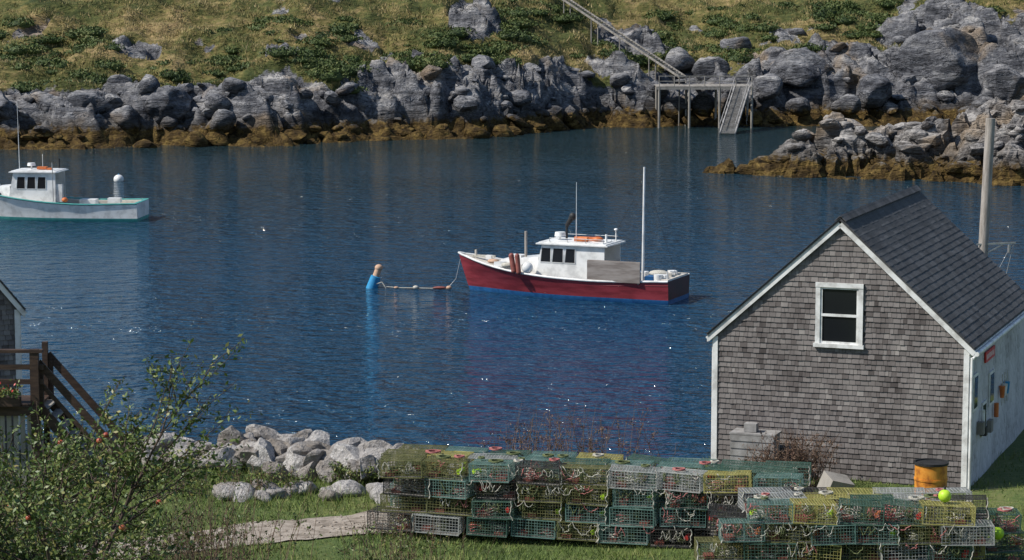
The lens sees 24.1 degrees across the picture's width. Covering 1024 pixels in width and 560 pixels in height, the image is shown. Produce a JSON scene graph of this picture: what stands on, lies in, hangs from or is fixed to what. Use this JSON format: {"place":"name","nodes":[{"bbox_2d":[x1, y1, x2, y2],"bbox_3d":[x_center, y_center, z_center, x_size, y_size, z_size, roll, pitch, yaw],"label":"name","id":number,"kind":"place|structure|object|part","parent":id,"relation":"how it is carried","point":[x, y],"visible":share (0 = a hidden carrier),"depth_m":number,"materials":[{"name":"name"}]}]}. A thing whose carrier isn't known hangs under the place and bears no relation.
{"place":"outdoors","nodes":[
{"label":"outdoors","id":0,"kind":"place"},
{"bbox_2d":[0,125,1023,471],"bbox_3d":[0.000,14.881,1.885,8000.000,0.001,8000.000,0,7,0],"label":"harbor water","id":1,"kind":"structure","parent":0,"point":[274,255],"depth_m":121.96,"materials":[{"name":"blue liquid"}]},
{"bbox_2d":[0,108,148,221],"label":"white lobster boat","id":2,"kind":"object","parent":1,"relation":"on","point":[35,194],"visible":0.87,"depth_m":148.15,"materials":[{"name":"paint"}]},
{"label":"windows","id":3,"kind":"part","parent":2,"relation":"part of","materials":[{"name":"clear glass"}]},
{"bbox_2d":[114,174,123,180],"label":"white mooring buoy","id":4,"kind":"object","parent":1,"relation":"on","point":[118,177],"visible":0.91,"depth_m":176.68,"materials":[{"name":"paint"}]},
{"bbox_2d":[366,264,385,288],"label":"blue mooring float","id":5,"kind":"object","parent":1,"relation":"on","point":[374,281],"visible":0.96,"depth_m":116.12,"materials":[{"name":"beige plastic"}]},
{"bbox_2d":[458,167,689,304],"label":"red lobster boat","id":6,"kind":"object","parent":1,"relation":"on","point":[562,266],"visible":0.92,"depth_m":112.27,"materials":[{"name":"paint"}]},
{"bbox_2d":[379,260,460,288],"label":"mooring line","id":7,"kind":"object","parent":6,"relation":"attached to","point":[436,287],"visible":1,"depth_m":115.86,"materials":[{"name":"white fabric"}]},
{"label":"windows","id":8,"kind":"part","parent":6,"relation":"part of","materials":[{"name":"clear glass"}]},
{"bbox_2d":[654,76,753,127],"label":"timber dock","id":9,"kind":"object","parent":1,"relation":"in","point":[659,87],"visible":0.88,"depth_m":238.05,"materials":[{"name":"grey wood"}]},
{"bbox_2d":[719,77,749,133],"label":"gangway","id":10,"kind":"object","parent":1,"relation":"on","point":[738,111],"visible":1,"depth_m":233.38,"materials":[{"name":"grey paint"}]},
{"bbox_2d":[703,97,1023,185],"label":"rocky point","id":11,"kind":"structure","parent":1,"relation":"in","point":[839,162],"depth_m":180.81,"materials":[{"name":"grey stone"}]},
{"bbox_2d":[734,105,1023,185],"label":"ledge boulders","id":12,"kind":"object","parent":1,"relation":"in","point":[918,134],"visible":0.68,"depth_m":181.69,"materials":[{"name":"grey stone"}]},
{"bbox_2d":[0,0,1023,149],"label":"island hill","id":13,"kind":"structure","parent":0,"point":[394,88],"depth_m":239.77,"materials":[{"name":"grey stone"}]},
{"bbox_2d":[0,0,1005,93],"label":"hillside shrubs","id":14,"kind":"object","parent":13,"relation":"on","point":[322,66],"visible":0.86,"depth_m":237.75,"materials":[{"name":"green plant"}]},
{"bbox_2d":[0,21,1023,148],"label":"shore boulders","id":15,"kind":"object","parent":13,"relation":"on","point":[946,58],"visible":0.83,"depth_m":241.76,"materials":[{"name":"grey stone"}]},
{"bbox_2d":[0,0,1023,89],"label":"hillside grass","id":16,"kind":"structure","parent":13,"relation":"on","point":[253,14],"depth_m":242.10,"materials":[{"name":"green plant"}]},
{"bbox_2d":[563,0,686,125],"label":"hillside tramway","id":17,"kind":"object","parent":13,"relation":"on","point":[605,26],"visible":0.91,"depth_m":248.88,"materials":[{"name":"wood"}]},
{"bbox_2d":[0,430,1023,559],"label":"shore ground","id":18,"kind":"structure","parent":0,"point":[1016,445],"depth_m":53.08,"materials":[{"name":"green plant"}]},
{"bbox_2d":[0,280,26,454],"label":"shingled cottage","id":19,"kind":"structure","parent":18,"relation":"on","point":[12,309],"depth_m":60.03,"materials":[{"name":"grey wood"}]},
{"bbox_2d":[0,341,50,488],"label":"wooden deck","id":20,"kind":"structure","parent":18,"relation":"on","point":[34,367],"depth_m":56.40,"materials":[{"name":"brown wood"}]},
{"bbox_2d":[0,379,23,406],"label":"flower box","id":21,"kind":"object","parent":20,"relation":"attached to","point":[10,401],"visible":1,"depth_m":56.04,"materials":[{"name":"brown wood"}]},
{"bbox_2d":[39,351,124,489],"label":"wooden stairs","id":22,"kind":"structure","parent":20,"relation":"attached to","point":[54,404],"depth_m":56.66,"materials":[{"name":"brown wood"}]},
{"bbox_2d":[0,377,163,559],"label":"bush","id":23,"kind":"object","parent":18,"relation":"on","point":[72,499],"visible":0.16,"depth_m":29.19,"materials":[{"name":"green plant"}]},
{"bbox_2d":[0,332,261,559],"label":"apple tree","id":24,"kind":"object","parent":18,"relation":"on","point":[16,547],"visible":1,"depth_m":26.05,"materials":[{"name":"green plant"}]},
{"bbox_2d":[82,493,322,559],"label":"bramble","id":25,"kind":"object","parent":18,"relation":"on","point":[208,538],"visible":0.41,"depth_m":47.04,"materials":[{"name":"green plant"}]},
{"bbox_2d":[119,472,310,559],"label":"bramble","id":26,"kind":"object","parent":18,"relation":"on","point":[194,554],"visible":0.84,"depth_m":40.83,"materials":[{"name":"green plant"}]},
{"bbox_2d":[19,433,437,480],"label":"shoreline stones","id":27,"kind":"object","parent":18,"relation":"on","point":[109,449],"depth_m":60.29,"materials":[{"name":"grey stone"}]},
{"bbox_2d":[60,510,430,558],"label":"gravel path","id":28,"kind":"structure","parent":18,"relation":"on","point":[327,526],"depth_m":52.46,"materials":[{"name":"grey gravel"}]},
{"bbox_2d":[172,459,350,500],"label":"dry weeds","id":29,"kind":"object","parent":18,"relation":"on","point":[246,480],"visible":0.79,"depth_m":55.78,"materials":[{"name":"green plant"}]},
{"bbox_2d":[137,424,414,503],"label":"riprap boulders","id":30,"kind":"object","parent":18,"relation":"on","point":[304,450],"visible":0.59,"depth_m":57.35,"materials":[{"name":"stone"}]},
{"bbox_2d":[315,459,380,484],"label":"green weeds","id":31,"kind":"object","parent":18,"relation":"on","point":[340,469],"visible":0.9,"depth_m":56.49,"materials":[{"name":"green plant"}]},
{"bbox_2d":[333,500,498,559],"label":"bramble","id":32,"kind":"object","parent":18,"relation":"on","point":[397,555],"visible":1,"depth_m":43.37,"materials":[{"name":"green plant"}]},
{"bbox_2d":[444,395,682,483],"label":"dry weeds","id":33,"kind":"object","parent":18,"relation":"on","point":[549,447],"visible":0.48,"depth_m":55.29,"materials":[{"name":"brown plant"}]},
{"bbox_2d":[367,443,812,548],"bbox_3d":[1.777,4.646,51.642,9.735,1.695,1.990,2,7,14],"label":"lobster trap stack","id":34,"kind":"object","parent":18,"relation":"on","point":[617,493],"visible":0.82,"depth_m":51.28,"materials":[{"name":"green metal"}]},
{"bbox_2d":[729,422,781,471],"bbox_3d":[5.850,4.004,57.711,1.120,1.150,0.660,3,8,21],"label":"wooden storage box","id":35,"kind":"object","parent":18,"relation":"on","point":[748,433],"visible":0.7,"depth_m":57.49,"materials":[{"name":"grey paint"}]},
{"bbox_2d":[738,437,788,476],"bbox_3d":[5.890,4.299,56.831,1.129,1.138,1.077,4,8,30],"label":"dry bush","id":36,"kind":"object","parent":18,"relation":"on","point":[767,458],"visible":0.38,"depth_m":56.80,"materials":[{"name":"brown plant"}]},
{"bbox_2d":[758,423,841,489],"bbox_3d":[6.817,4.165,56.593,1.986,1.527,1.390,0,7,0],"label":"dry bush","id":37,"kind":"object","parent":18,"relation":"on","point":[800,455],"visible":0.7,"depth_m":56.50,"materials":[{"name":"brown plant"}]},
{"bbox_2d":[817,471,854,499],"bbox_3d":[7.635,4.757,55.315,1.126,0.751,0.611,-3,8,-23],"label":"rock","id":38,"kind":"object","parent":18,"relation":"on","point":[829,479],"visible":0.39,"depth_m":55.07,"materials":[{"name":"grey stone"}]},
{"bbox_2d":[718,239,964,484],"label":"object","id":39,"kind":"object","parent":18,"relation":"on","point":[864,313],"visible":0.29,"depth_m":57.19,"materials":[{"name":"grey wood"}]},
{"bbox_2d":[813,282,863,349],"bbox_3d":[7.784,0.846,57.117,1.220,1.555,0.100,3,8,21],"label":"gable window frame","id":40,"kind":"object","parent":39,"relation":"attached to","point":[819,314],"visible":1,"depth_m":57.11,"materials":[{"name":"white wood"}]},
{"bbox_2d":[822,289,856,342],"bbox_3d":[7.801,0.843,57.161,1.040,1.460,0.012,3,8,21],"label":"gable window glass","id":41,"kind":"object","parent":40,"relation":"in","point":[838,329],"visible":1,"depth_m":57.16,"materials":[{"name":"black glass"}]},
{"bbox_2d":[706,222,1023,490],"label":"trim","id":42,"kind":"structure","parent":39,"relation":"attached to","point":[969,352],"depth_m":56.66,"materials":[{"name":"white paint"}]},
{"bbox_2d":[707,185,1023,349],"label":"roof","id":43,"kind":"structure","parent":39,"relation":"on","point":[945,269],"depth_m":59.77,"materials":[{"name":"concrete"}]},
{"bbox_2d":[716,223,1023,489],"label":"wall shingles","id":44,"kind":"object","parent":39,"relation":"attached to","point":[1008,425],"depth_m":57.35,"materials":[{"name":"grey wood"}]},
{"bbox_2d":[972,345,998,436],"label":"wall fittings","id":45,"kind":"object","parent":39,"relation":"attached to","point":[983,429],"depth_m":58.16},
{"bbox_2d":[999,370,1009,405],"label":"hanging buoys","id":46,"kind":"object","parent":39,"relation":"attached to","point":[1004,388],"visible":1,"depth_m":60.47,"materials":[{"name":"orange paint"}]},
{"bbox_2d":[694,487,994,559],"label":"lobster trap stack","id":47,"kind":"object","parent":18,"relation":"on","point":[923,527],"visible":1,"depth_m":47.61,"materials":[{"name":"teal metal"}]},
{"bbox_2d":[938,486,950,501],"bbox_3d":[8.550,4.235,47.408,0.260,0.320,0.260,0,7,0],"label":"lime buoy","id":48,"kind":"object","parent":47,"relation":"on","point":[944,494],"visible":1,"depth_m":47.33,"materials":[{"name":"green plastic"}]},
{"bbox_2d":[913,458,948,503],"bbox_3d":[9.350,4.672,53.612,0.780,1.255,0.780,0,7,0],"label":"orange barrel","id":49,"kind":"object","parent":18,"relation":"on","point":[930,472],"visible":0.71,"depth_m":53.29,"materials":[{"name":"paint"}]},
{"bbox_2d":[977,118,1015,273],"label":"wooden pole","id":50,"kind":"object","parent":18,"relation":"on","point":[983,243],"visible":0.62,"depth_m":74.14,"materials":[{"name":"grey wood"}]},
{"bbox_2d":[973,506,1023,559],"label":"lobster trap stack","id":51,"kind":"object","parent":18,"relation":"on","point":[1000,547],"visible":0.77,"depth_m":48.35,"materials":[{"name":"green metal"}]},
{"bbox_2d":[995,512,1003,539],"bbox_3d":[9.700,4.946,48.088,0.260,0.500,0.377,-3,8,-20],"label":"lime buoy","id":52,"kind":"object","parent":51,"relation":"attached to","point":[999,533],"visible":0.73,"depth_m":47.95,"materials":[{"name":"green plastic"}]}
]}

